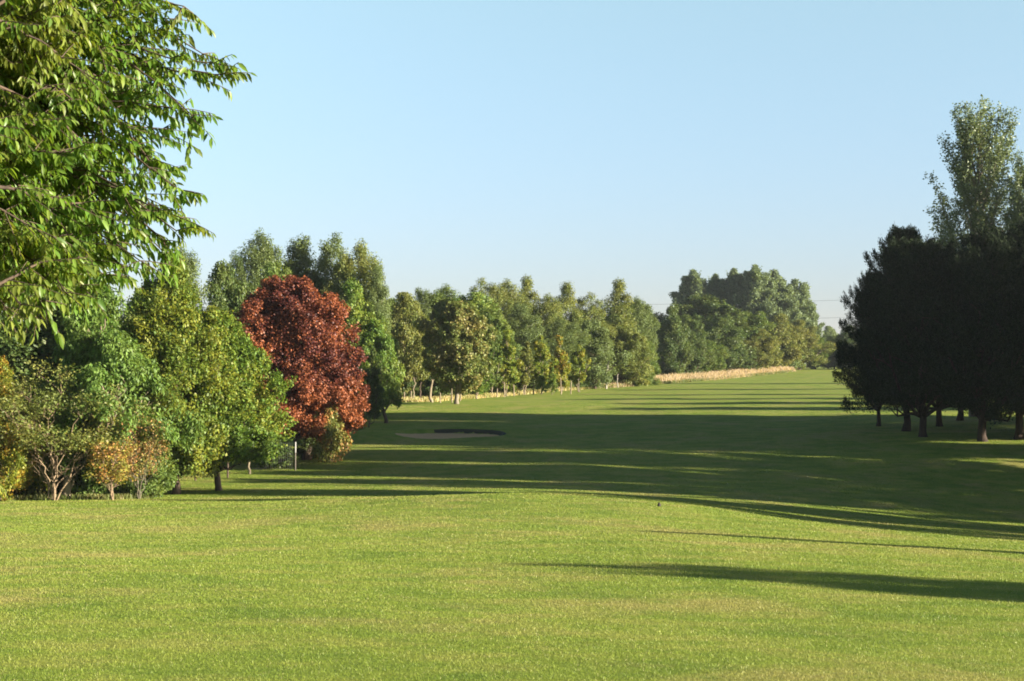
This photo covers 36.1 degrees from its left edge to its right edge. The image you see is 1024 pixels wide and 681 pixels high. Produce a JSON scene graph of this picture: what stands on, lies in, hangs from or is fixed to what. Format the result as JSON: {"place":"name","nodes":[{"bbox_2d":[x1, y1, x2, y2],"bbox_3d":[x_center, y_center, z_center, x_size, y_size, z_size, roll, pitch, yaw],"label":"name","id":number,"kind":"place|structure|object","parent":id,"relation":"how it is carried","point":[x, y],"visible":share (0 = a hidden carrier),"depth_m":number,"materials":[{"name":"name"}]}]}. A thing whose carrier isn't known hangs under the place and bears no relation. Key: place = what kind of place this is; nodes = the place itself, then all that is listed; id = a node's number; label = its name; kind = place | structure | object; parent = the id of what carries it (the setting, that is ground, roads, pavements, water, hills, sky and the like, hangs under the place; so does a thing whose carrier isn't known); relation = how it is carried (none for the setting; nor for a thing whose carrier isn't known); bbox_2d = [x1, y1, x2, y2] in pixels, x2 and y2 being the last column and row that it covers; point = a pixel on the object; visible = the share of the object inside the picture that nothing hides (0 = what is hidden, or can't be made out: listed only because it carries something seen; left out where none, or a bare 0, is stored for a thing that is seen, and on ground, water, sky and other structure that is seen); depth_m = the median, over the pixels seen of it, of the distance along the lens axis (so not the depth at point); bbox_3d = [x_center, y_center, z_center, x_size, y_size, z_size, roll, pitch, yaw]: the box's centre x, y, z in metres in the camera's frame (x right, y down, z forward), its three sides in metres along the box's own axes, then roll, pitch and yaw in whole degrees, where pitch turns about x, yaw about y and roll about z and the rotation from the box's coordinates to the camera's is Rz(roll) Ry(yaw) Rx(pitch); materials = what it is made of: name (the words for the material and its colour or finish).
{"place":"outdoors","nodes":[
{"label":"outdoors","id":0,"kind":"place"},
{"bbox_2d":[0,363,1023,680],"bbox_3d":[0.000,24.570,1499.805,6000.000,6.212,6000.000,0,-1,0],"label":"ground","id":1,"kind":"structure","parent":0,"point":[796,387],"depth_m":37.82,"materials":[{"name":"green plant"}]},
{"bbox_2d":[0,422,27,500],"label":"yellow bush","id":2,"kind":"object","parent":1,"relation":"on","point":[16,469],"visible":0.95,"depth_m":57.52,"materials":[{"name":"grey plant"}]},
{"bbox_2d":[0,356,50,494],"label":"maple sapling","id":3,"kind":"object","parent":1,"relation":"on","point":[5,373],"visible":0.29,"depth_m":58.76,"materials":[{"name":"green plant"}]},
{"bbox_2d":[0,293,71,437],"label":"broadleaf tree","id":4,"kind":"object","parent":1,"relation":"on","point":[12,350],"visible":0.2,"depth_m":64.85,"materials":[{"name":"green plant"}]},
{"bbox_2d":[21,421,62,494],"bbox_3d":[-18.243,4.707,60.311,2.326,3.362,1.984,1,-2,-6],"label":"leafy bush","id":5,"kind":"object","parent":1,"relation":"on","point":[38,480],"visible":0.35,"depth_m":59.97,"materials":[{"name":"green plant"}]},
{"bbox_2d":[3,283,124,399],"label":"broadleaf tree","id":6,"kind":"object","parent":1,"relation":"on","point":[57,318],"visible":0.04,"depth_m":66.92,"materials":[{"name":"green plant"}]},
{"bbox_2d":[61,476,74,497],"bbox_3d":[-16.725,5.594,58.930,0.460,0.981,0.480,-1,-1,38],"label":"tree stump","id":7,"kind":"object","parent":1,"relation":"on","point":[67,489],"visible":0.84,"depth_m":58.83,"materials":[{"name":"grey plant"}]},
{"bbox_2d":[2,492,153,500],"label":"rough grass","id":8,"kind":"structure","parent":1,"relation":"on","point":[43,496],"depth_m":58.78,"materials":[{"name":"plant"}]},
{"bbox_2d":[0,355,156,500],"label":"multi stemmed shrub","id":9,"kind":"object","parent":1,"relation":"on","point":[35,415],"visible":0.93,"depth_m":57.53,"materials":[{"name":"green plant"}]},
{"bbox_2d":[6,475,157,495],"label":"undergrowth","id":10,"kind":"object","parent":1,"relation":"on","point":[35,488],"visible":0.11,"depth_m":60.16,"materials":[{"name":"green plant"}]},
{"bbox_2d":[58,426,122,495],"bbox_3d":[-16.114,4.789,60.071,2.550,3.112,2.175,0,0,-17],"label":"leafy bush","id":11,"kind":"object","parent":1,"relation":"on","point":[87,486],"visible":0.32,"depth_m":59.79,"materials":[{"name":"green plant"}]},
{"bbox_2d":[82,435,139,499],"bbox_3d":[-14.807,4.752,58.200,2.176,2.522,2.421,0,-1,-13],"label":"orange shrub","id":12,"kind":"object","parent":1,"relation":"on","point":[106,473],"visible":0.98,"depth_m":57.95,"materials":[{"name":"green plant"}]},
{"bbox_2d":[24,276,207,494],"bbox_3d":[-15.475,1.898,60.615,6.146,8.878,6.008,-2,2,-36],"label":"ash tree","id":13,"kind":"object","parent":1,"relation":"on","point":[103,358],"visible":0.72,"depth_m":59.72,"materials":[{"name":"green plant"}]},
{"bbox_2d":[0,0,257,348],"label":"cherry tree","id":14,"kind":"object","parent":1,"relation":"on","point":[57,95],"visible":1,"depth_m":9.75,"materials":[{"name":"green plant"}]},
{"bbox_2d":[121,289,143,389],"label":"broadleaf tree","id":15,"kind":"object","parent":1,"relation":"on","point":[129,313],"visible":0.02,"depth_m":67.89,"materials":[{"name":"green plant"}]},
{"bbox_2d":[113,452,165,495],"bbox_3d":[-14.462,5.286,60.746,2.008,1.973,2.577,3,-1,-42],"label":"leafy bush","id":16,"kind":"object","parent":1,"relation":"on","point":[132,488],"visible":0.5,"depth_m":60.28,"materials":[{"name":"green plant"}]},
{"bbox_2d":[114,406,170,498],"bbox_3d":[-14.139,4.298,59.567,2.774,3.608,2.661,0,-2,38],"label":"rusty sapling","id":17,"kind":"object","parent":1,"relation":"on","point":[149,445],"visible":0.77,"depth_m":59.55,"materials":[{"name":"orange plant"}]},
{"bbox_2d":[120,429,179,497],"bbox_3d":[-14.159,4.915,61.319,1.885,2.992,2.364,0,-1,33],"label":"leafy bush","id":18,"kind":"object","parent":1,"relation":"on","point":[169,480],"visible":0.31,"depth_m":61.19,"materials":[{"name":"green plant"}]},
{"bbox_2d":[109,247,257,493],"bbox_3d":[-13.870,1.350,63.873,6.162,10.485,6.762,-1,-1,42],"label":"field maple","id":19,"kind":"object","parent":1,"relation":"on","point":[169,328],"visible":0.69,"depth_m":63.21,"materials":[{"name":"green plant"}]},
{"bbox_2d":[164,244,209,320],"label":"willow tree","id":20,"kind":"object","parent":1,"relation":"on","point":[192,268],"visible":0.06,"depth_m":81.89,"materials":[{"name":"green plant"}]},
{"bbox_2d":[198,259,247,328],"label":"broadleaf tree","id":21,"kind":"object","parent":1,"relation":"on","point":[226,297],"visible":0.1,"depth_m":89.47,"materials":[{"name":"green plant"}]},
{"bbox_2d":[174,305,298,490],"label":"field maple","id":22,"kind":"object","parent":1,"relation":"on","point":[250,362],"visible":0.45,"depth_m":65.12,"materials":[{"name":"green plant"}]},
{"bbox_2d":[227,249,246,309],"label":"willow tree","id":23,"kind":"object","parent":1,"relation":"on","point":[238,266],"visible":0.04,"depth_m":118.14,"materials":[{"name":"green plant"}]},
{"bbox_2d":[232,227,286,295],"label":"willow tree","id":24,"kind":"object","parent":1,"relation":"on","point":[255,263],"visible":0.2,"depth_m":121.39,"materials":[{"name":"green plant"}]},
{"bbox_2d":[256,261,295,356],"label":"broadleaf tree","id":25,"kind":"object","parent":1,"relation":"on","point":[273,268],"visible":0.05,"depth_m":100.87,"materials":[{"name":"green plant"}]},
{"bbox_2d":[253,436,300,468],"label":"leafy bush","id":26,"kind":"object","parent":1,"relation":"on","point":[277,461],"visible":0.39,"depth_m":75.48,"materials":[{"name":"green plant"}]},
{"bbox_2d":[225,274,370,459],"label":"red maple","id":27,"kind":"object","parent":1,"relation":"on","point":[277,315],"visible":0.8,"depth_m":78.08,"materials":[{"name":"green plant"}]},
{"bbox_2d":[279,232,322,293],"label":"willow tree","id":28,"kind":"object","parent":1,"relation":"on","point":[300,255],"visible":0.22,"depth_m":123.72,"materials":[{"name":"green plant"}]},
{"bbox_2d":[291,435,342,458],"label":"leafy bush","id":29,"kind":"object","parent":1,"relation":"on","point":[301,449],"visible":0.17,"depth_m":80.01,"materials":[{"name":"green plant"}]},
{"bbox_2d":[307,399,352,462],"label":"turning bush","id":30,"kind":"object","parent":1,"relation":"on","point":[335,448],"visible":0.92,"depth_m":77.83,"materials":[{"name":"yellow plant"}]},
{"bbox_2d":[311,231,355,302],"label":"willow tree","id":31,"kind":"object","parent":1,"relation":"on","point":[325,263],"visible":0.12,"depth_m":122.52,"materials":[{"name":"green plant"}]},
{"bbox_2d":[321,238,395,331],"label":"willow tree","id":32,"kind":"object","parent":1,"relation":"on","point":[363,272],"visible":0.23,"depth_m":120.10,"materials":[{"name":"green plant"}]},
{"bbox_2d":[318,277,400,415],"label":"broadleaf tree","id":33,"kind":"object","parent":1,"relation":"on","point":[354,291],"visible":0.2,"depth_m":108.38,"materials":[{"name":"green plant"}]},
{"bbox_2d":[354,348,386,427],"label":"narrow bush","id":34,"kind":"object","parent":1,"relation":"on","point":[371,378],"visible":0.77,"depth_m":99.36,"materials":[{"name":"green plant"}]},
{"bbox_2d":[356,301,400,408],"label":"broadleaf tree","id":35,"kind":"object","parent":1,"relation":"on","point":[370,308],"visible":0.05,"depth_m":115.79,"materials":[{"name":"green plant"}]},
{"bbox_2d":[365,263,396,372],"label":"willow tree","id":36,"kind":"object","parent":1,"relation":"on","point":[381,291],"visible":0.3,"depth_m":118.66,"materials":[{"name":"green plant"}]},
{"bbox_2d":[358,319,405,422],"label":"leaning tree","id":37,"kind":"object","parent":1,"relation":"on","point":[379,341],"visible":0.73,"depth_m":102.87,"materials":[{"name":"green plant"}]},
{"bbox_2d":[397,370,422,396],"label":"leafy bush","id":38,"kind":"object","parent":1,"relation":"on","point":[412,384],"visible":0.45,"depth_m":139.09,"materials":[{"name":"green plant"}]},
{"bbox_2d":[386,291,437,397],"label":"broadleaf tree","id":39,"kind":"object","parent":1,"relation":"on","point":[405,312],"visible":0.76,"depth_m":138.71,"materials":[{"name":"green plant"}]},
{"bbox_2d":[414,286,440,373],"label":"birch tree","id":40,"kind":"object","parent":1,"relation":"on","point":[425,297],"visible":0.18,"depth_m":157.93,"materials":[{"name":"green plant"}]},
{"bbox_2d":[421,373,454,396],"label":"leafy bush","id":41,"kind":"object","parent":1,"relation":"on","point":[435,392],"visible":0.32,"depth_m":144.04,"materials":[{"name":"green plant"}]},
{"bbox_2d":[416,283,465,350],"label":"birch tree","id":42,"kind":"object","parent":1,"relation":"on","point":[440,297],"visible":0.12,"depth_m":158.88,"materials":[{"name":"green plant"}]},
{"bbox_2d":[395,433,498,438],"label":"bunker sand","id":43,"kind":"structure","parent":1,"relation":"on","point":[440,435],"depth_m":92.19,"materials":[{"name":"beige sand"}]},
{"bbox_2d":[411,300,498,403],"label":"round maple","id":44,"kind":"object","parent":1,"relation":"on","point":[465,371],"visible":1,"depth_m":125.72,"materials":[{"name":"green plant"}]},
{"bbox_2d":[434,429,505,435],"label":"bunker lip","id":45,"kind":"object","parent":1,"relation":"on","point":[496,432],"visible":0.94,"depth_m":93.95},
{"bbox_2d":[435,292,508,390],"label":"broadleaf tree","id":46,"kind":"object","parent":1,"relation":"on","point":[477,301],"visible":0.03,"depth_m":157.22,"materials":[{"name":"green plant"}]},
{"bbox_2d":[471,364,494,398],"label":"young tree","id":47,"kind":"object","parent":1,"relation":"on","point":[481,387],"visible":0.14,"depth_m":138.50,"materials":[{"name":"green plant"}]},
{"bbox_2d":[390,387,584,402],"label":"rough grass","id":48,"kind":"structure","parent":1,"relation":"on","point":[447,397],"depth_m":140.51,"materials":[{"name":"beige plant"}]},
{"bbox_2d":[468,277,506,319],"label":"birch tree","id":49,"kind":"object","parent":1,"relation":"on","point":[491,291],"visible":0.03,"depth_m":171.99,"materials":[{"name":"green plant"}]},
{"bbox_2d":[483,340,503,391],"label":"young tree","id":50,"kind":"object","parent":1,"relation":"on","point":[493,357],"visible":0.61,"depth_m":145.81,"materials":[{"name":"green plant"}]},
{"bbox_2d":[478,306,523,393],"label":"broadleaf tree","id":51,"kind":"object","parent":1,"relation":"on","point":[496,320],"visible":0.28,"depth_m":151.06,"materials":[{"name":"green plant"}]},
{"bbox_2d":[493,329,523,393],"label":"young tree","id":52,"kind":"object","parent":1,"relation":"on","point":[508,370],"visible":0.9,"depth_m":147.50,"materials":[{"name":"green plant"}]},
{"bbox_2d":[487,278,532,372],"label":"birch tree","id":53,"kind":"object","parent":1,"relation":"on","point":[508,292],"visible":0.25,"depth_m":173.35,"materials":[{"name":"green plant"}]},
{"bbox_2d":[517,341,535,394],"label":"young tree","id":54,"kind":"object","parent":1,"relation":"on","point":[526,358],"visible":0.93,"depth_m":151.64,"materials":[{"name":"green plant"}]},
{"bbox_2d":[514,274,541,365],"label":"birch tree","id":55,"kind":"object","parent":1,"relation":"on","point":[526,286],"visible":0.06,"depth_m":177.80,"materials":[{"name":"green plant"}]},
{"bbox_2d":[504,302,553,389],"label":"birch tree","id":56,"kind":"object","parent":1,"relation":"on","point":[523,329],"visible":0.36,"depth_m":163.68,"materials":[{"name":"green plant"}]},
{"bbox_2d":[531,334,558,388],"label":"young tree","id":57,"kind":"object","parent":1,"relation":"on","point":[541,348],"visible":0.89,"depth_m":152.56,"materials":[{"name":"green plant"}]},
{"bbox_2d":[528,292,572,365],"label":"birch tree","id":58,"kind":"object","parent":1,"relation":"on","point":[552,310],"visible":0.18,"depth_m":174.95,"materials":[{"name":"green plant"}]},
{"bbox_2d":[544,367,558,394],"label":"shrub","id":59,"kind":"object","parent":1,"relation":"on","point":[552,380],"visible":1,"depth_m":148.89,"materials":[{"name":"green plant"}]},
{"bbox_2d":[549,335,571,389],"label":"young tree","id":60,"kind":"object","parent":1,"relation":"on","point":[563,368],"visible":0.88,"depth_m":156.50,"materials":[{"name":"green plant"}]},
{"bbox_2d":[536,316,594,387],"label":"birch tree","id":61,"kind":"object","parent":1,"relation":"on","point":[569,333],"visible":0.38,"depth_m":167.14,"materials":[{"name":"green plant"}]},
{"bbox_2d":[554,280,588,372],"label":"birch tree","id":62,"kind":"object","parent":1,"relation":"on","point":[567,300],"visible":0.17,"depth_m":181.35,"materials":[{"name":"green plant"}]},
{"bbox_2d":[567,345,591,391],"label":"young tree","id":63,"kind":"object","parent":1,"relation":"on","point":[579,361],"visible":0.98,"depth_m":160.73,"materials":[{"name":"green plant"}]},
{"bbox_2d":[571,292,616,370],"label":"birch tree","id":64,"kind":"object","parent":1,"relation":"on","point":[598,312],"visible":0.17,"depth_m":183.80,"materials":[{"name":"green plant"}]},
{"bbox_2d":[576,318,631,388],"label":"broadleaf tree","id":65,"kind":"object","parent":1,"relation":"on","point":[596,372],"visible":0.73,"depth_m":174.65,"materials":[{"name":"green plant"}]},
{"bbox_2d":[599,278,643,371],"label":"birch tree","id":66,"kind":"object","parent":1,"relation":"on","point":[617,317],"visible":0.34,"depth_m":191.71,"materials":[{"name":"green plant"}]},
{"bbox_2d":[600,324,656,385],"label":"broadleaf tree","id":67,"kind":"object","parent":1,"relation":"on","point":[638,348],"visible":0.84,"depth_m":185.14,"materials":[{"name":"green plant"}]},
{"bbox_2d":[594,302,671,332],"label":"distant tree","id":68,"kind":"object","parent":1,"relation":"on","point":[659,318],"visible":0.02,"depth_m":267.09,"materials":[{"name":"green plant"}]},
{"bbox_2d":[623,295,660,372],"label":"birch tree","id":69,"kind":"object","parent":1,"relation":"on","point":[641,314],"visible":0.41,"depth_m":194.84,"materials":[{"name":"green plant"}]},
{"bbox_2d":[626,340,660,385],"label":"broadleaf tree","id":70,"kind":"object","parent":1,"relation":"on","point":[652,361],"visible":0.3,"depth_m":189.49,"materials":[{"name":"green plant"}]},
{"bbox_2d":[649,303,694,375],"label":"hedge tree","id":71,"kind":"object","parent":1,"relation":"on","point":[667,335],"visible":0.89,"depth_m":224.74,"materials":[{"name":"green plant"}]},
{"bbox_2d":[666,269,720,329],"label":"poplar tree","id":72,"kind":"object","parent":1,"relation":"on","point":[693,283],"visible":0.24,"depth_m":327.66,"materials":[{"name":"green plant"}]},
{"bbox_2d":[673,313,716,373],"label":"hedge tree","id":73,"kind":"object","parent":1,"relation":"on","point":[696,342],"visible":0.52,"depth_m":231.31,"materials":[{"name":"green plant"}]},
{"bbox_2d":[653,294,761,371],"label":"distant tree","id":74,"kind":"object","parent":1,"relation":"on","point":[703,308],"visible":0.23,"depth_m":263.75,"materials":[{"name":"green plant"}]},
{"bbox_2d":[696,339,730,372],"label":"hedge tree","id":75,"kind":"object","parent":1,"relation":"on","point":[720,355],"visible":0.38,"depth_m":244.29,"materials":[{"name":"green plant"}]},
{"bbox_2d":[708,273,732,295],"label":"poplar tree","id":76,"kind":"object","parent":1,"relation":"on","point":[716,281],"visible":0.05,"depth_m":333.64,"materials":[{"name":"green plant"}]},
{"bbox_2d":[701,317,748,370],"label":"hedge tree","id":77,"kind":"object","parent":1,"relation":"on","point":[720,330],"visible":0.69,"depth_m":252.37,"materials":[{"name":"green plant"}]},
{"bbox_2d":[712,267,752,314],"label":"poplar tree","id":78,"kind":"object","parent":1,"relation":"on","point":[731,280],"visible":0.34,"depth_m":328.71,"materials":[{"name":"green plant"}]},
{"bbox_2d":[724,346,760,370],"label":"hedge tree","id":79,"kind":"object","parent":1,"relation":"on","point":[748,364],"visible":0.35,"depth_m":256.83,"materials":[{"name":"green plant"}]},
{"bbox_2d":[725,310,778,367],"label":"hedge tree","id":80,"kind":"object","parent":1,"relation":"on","point":[755,323],"visible":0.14,"depth_m":266.56,"materials":[{"name":"green plant"}]},
{"bbox_2d":[731,264,782,328],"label":"tree","id":81,"kind":"object","parent":1,"relation":"on","point":[753,284],"visible":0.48,"depth_m":324.02,"materials":[{"name":"green plant"}]},
{"bbox_2d":[741,328,783,368],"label":"hedge tree","id":82,"kind":"object","parent":1,"relation":"on","point":[766,355],"visible":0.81,"depth_m":262.45,"materials":[{"name":"green plant"}]},
{"bbox_2d":[755,269,801,324],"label":"poplar tree","id":83,"kind":"object","parent":1,"relation":"on","point":[786,301],"visible":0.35,"depth_m":325.81,"materials":[{"name":"green plant"}]},
{"bbox_2d":[762,313,807,368],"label":"hedge tree","id":84,"kind":"object","parent":1,"relation":"on","point":[788,336],"visible":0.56,"depth_m":281.95,"materials":[{"name":"green plant"}]},
{"bbox_2d":[786,278,824,350],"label":"poplar tree","id":85,"kind":"object","parent":1,"relation":"on","point":[802,294],"visible":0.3,"depth_m":329.92,"materials":[{"name":"green plant"}]},
{"bbox_2d":[790,319,836,369],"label":"hedge tree","id":86,"kind":"object","parent":1,"relation":"on","point":[807,334],"visible":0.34,"depth_m":287.89,"materials":[{"name":"green plant"}]},
{"bbox_2d":[806,302,824,367],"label":"poplar tree","id":87,"kind":"object","parent":1,"relation":"on","point":[814,316],"visible":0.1,"depth_m":333.70,"materials":[{"name":"green plant"}]},
{"bbox_2d":[803,336,834,368],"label":"hedge tree","id":88,"kind":"object","parent":1,"relation":"on","point":[810,363],"visible":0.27,"depth_m":294.51,"materials":[{"name":"green plant"}]},
{"bbox_2d":[819,335,836,368],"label":"distant tree","id":89,"kind":"object","parent":1,"relation":"on","point":[831,338],"visible":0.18,"depth_m":299.16,"materials":[{"name":"green plant"}]},
{"bbox_2d":[832,328,860,368],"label":"distant tree","id":90,"kind":"object","parent":1,"relation":"on","point":[841,336],"visible":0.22,"depth_m":295.12,"materials":[{"name":"green plant"}]},
{"bbox_2d":[837,268,891,425],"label":"pine tree","id":91,"kind":"object","parent":1,"relation":"on","point":[863,289],"visible":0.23,"depth_m":92.93,"materials":[{"name":"green plant"}]},
{"bbox_2d":[832,222,959,430],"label":"pine tree","id":92,"kind":"object","parent":1,"relation":"on","point":[844,356],"visible":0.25,"depth_m":89.24,"materials":[{"name":"green plant"}]},
{"bbox_2d":[856,233,991,436],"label":"pine tree","id":93,"kind":"object","parent":1,"relation":"on","point":[920,263],"visible":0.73,"depth_m":84.22,"materials":[{"name":"green plant"}]},
{"bbox_2d":[913,252,964,426],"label":"pine tree","id":94,"kind":"object","parent":1,"relation":"on","point":[939,423],"depth_m":91.76,"materials":[{"name":"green plant"}]},
{"bbox_2d":[905,223,1023,441],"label":"pine tree","id":95,"kind":"object","parent":1,"relation":"on","point":[988,253],"visible":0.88,"depth_m":80.48,"materials":[{"name":"green plant"}]},
{"bbox_2d":[923,94,1023,416],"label":"tall poplar","id":96,"kind":"object","parent":1,"relation":"on","point":[974,199],"visible":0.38,"depth_m":97.89,"materials":[{"name":"green plant"}]},
{"bbox_2d":[940,219,1023,439],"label":"pine tree","id":97,"kind":"object","parent":1,"relation":"on","point":[990,411],"visible":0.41,"depth_m":80.70,"materials":[{"name":"green plant"}]},
{"bbox_2d":[1000,146,1023,359],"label":"tall poplar","id":98,"kind":"object","parent":1,"relation":"on","point":[1017,211],"visible":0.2,"depth_m":94.70,"materials":[{"name":"green plant"}]},
{"bbox_2d":[23,0,1023,336],"label":"sky","id":99,"kind":"structure","parent":0,"point":[590,144],"materials":[{"name":"blue"}]},
{"bbox_2d":[524,370,792,390],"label":"rough grass","id":100,"kind":"structure","parent":0,"point":[695,379],"depth_m":208.64,"materials":[{"name":"beige plant"}]},
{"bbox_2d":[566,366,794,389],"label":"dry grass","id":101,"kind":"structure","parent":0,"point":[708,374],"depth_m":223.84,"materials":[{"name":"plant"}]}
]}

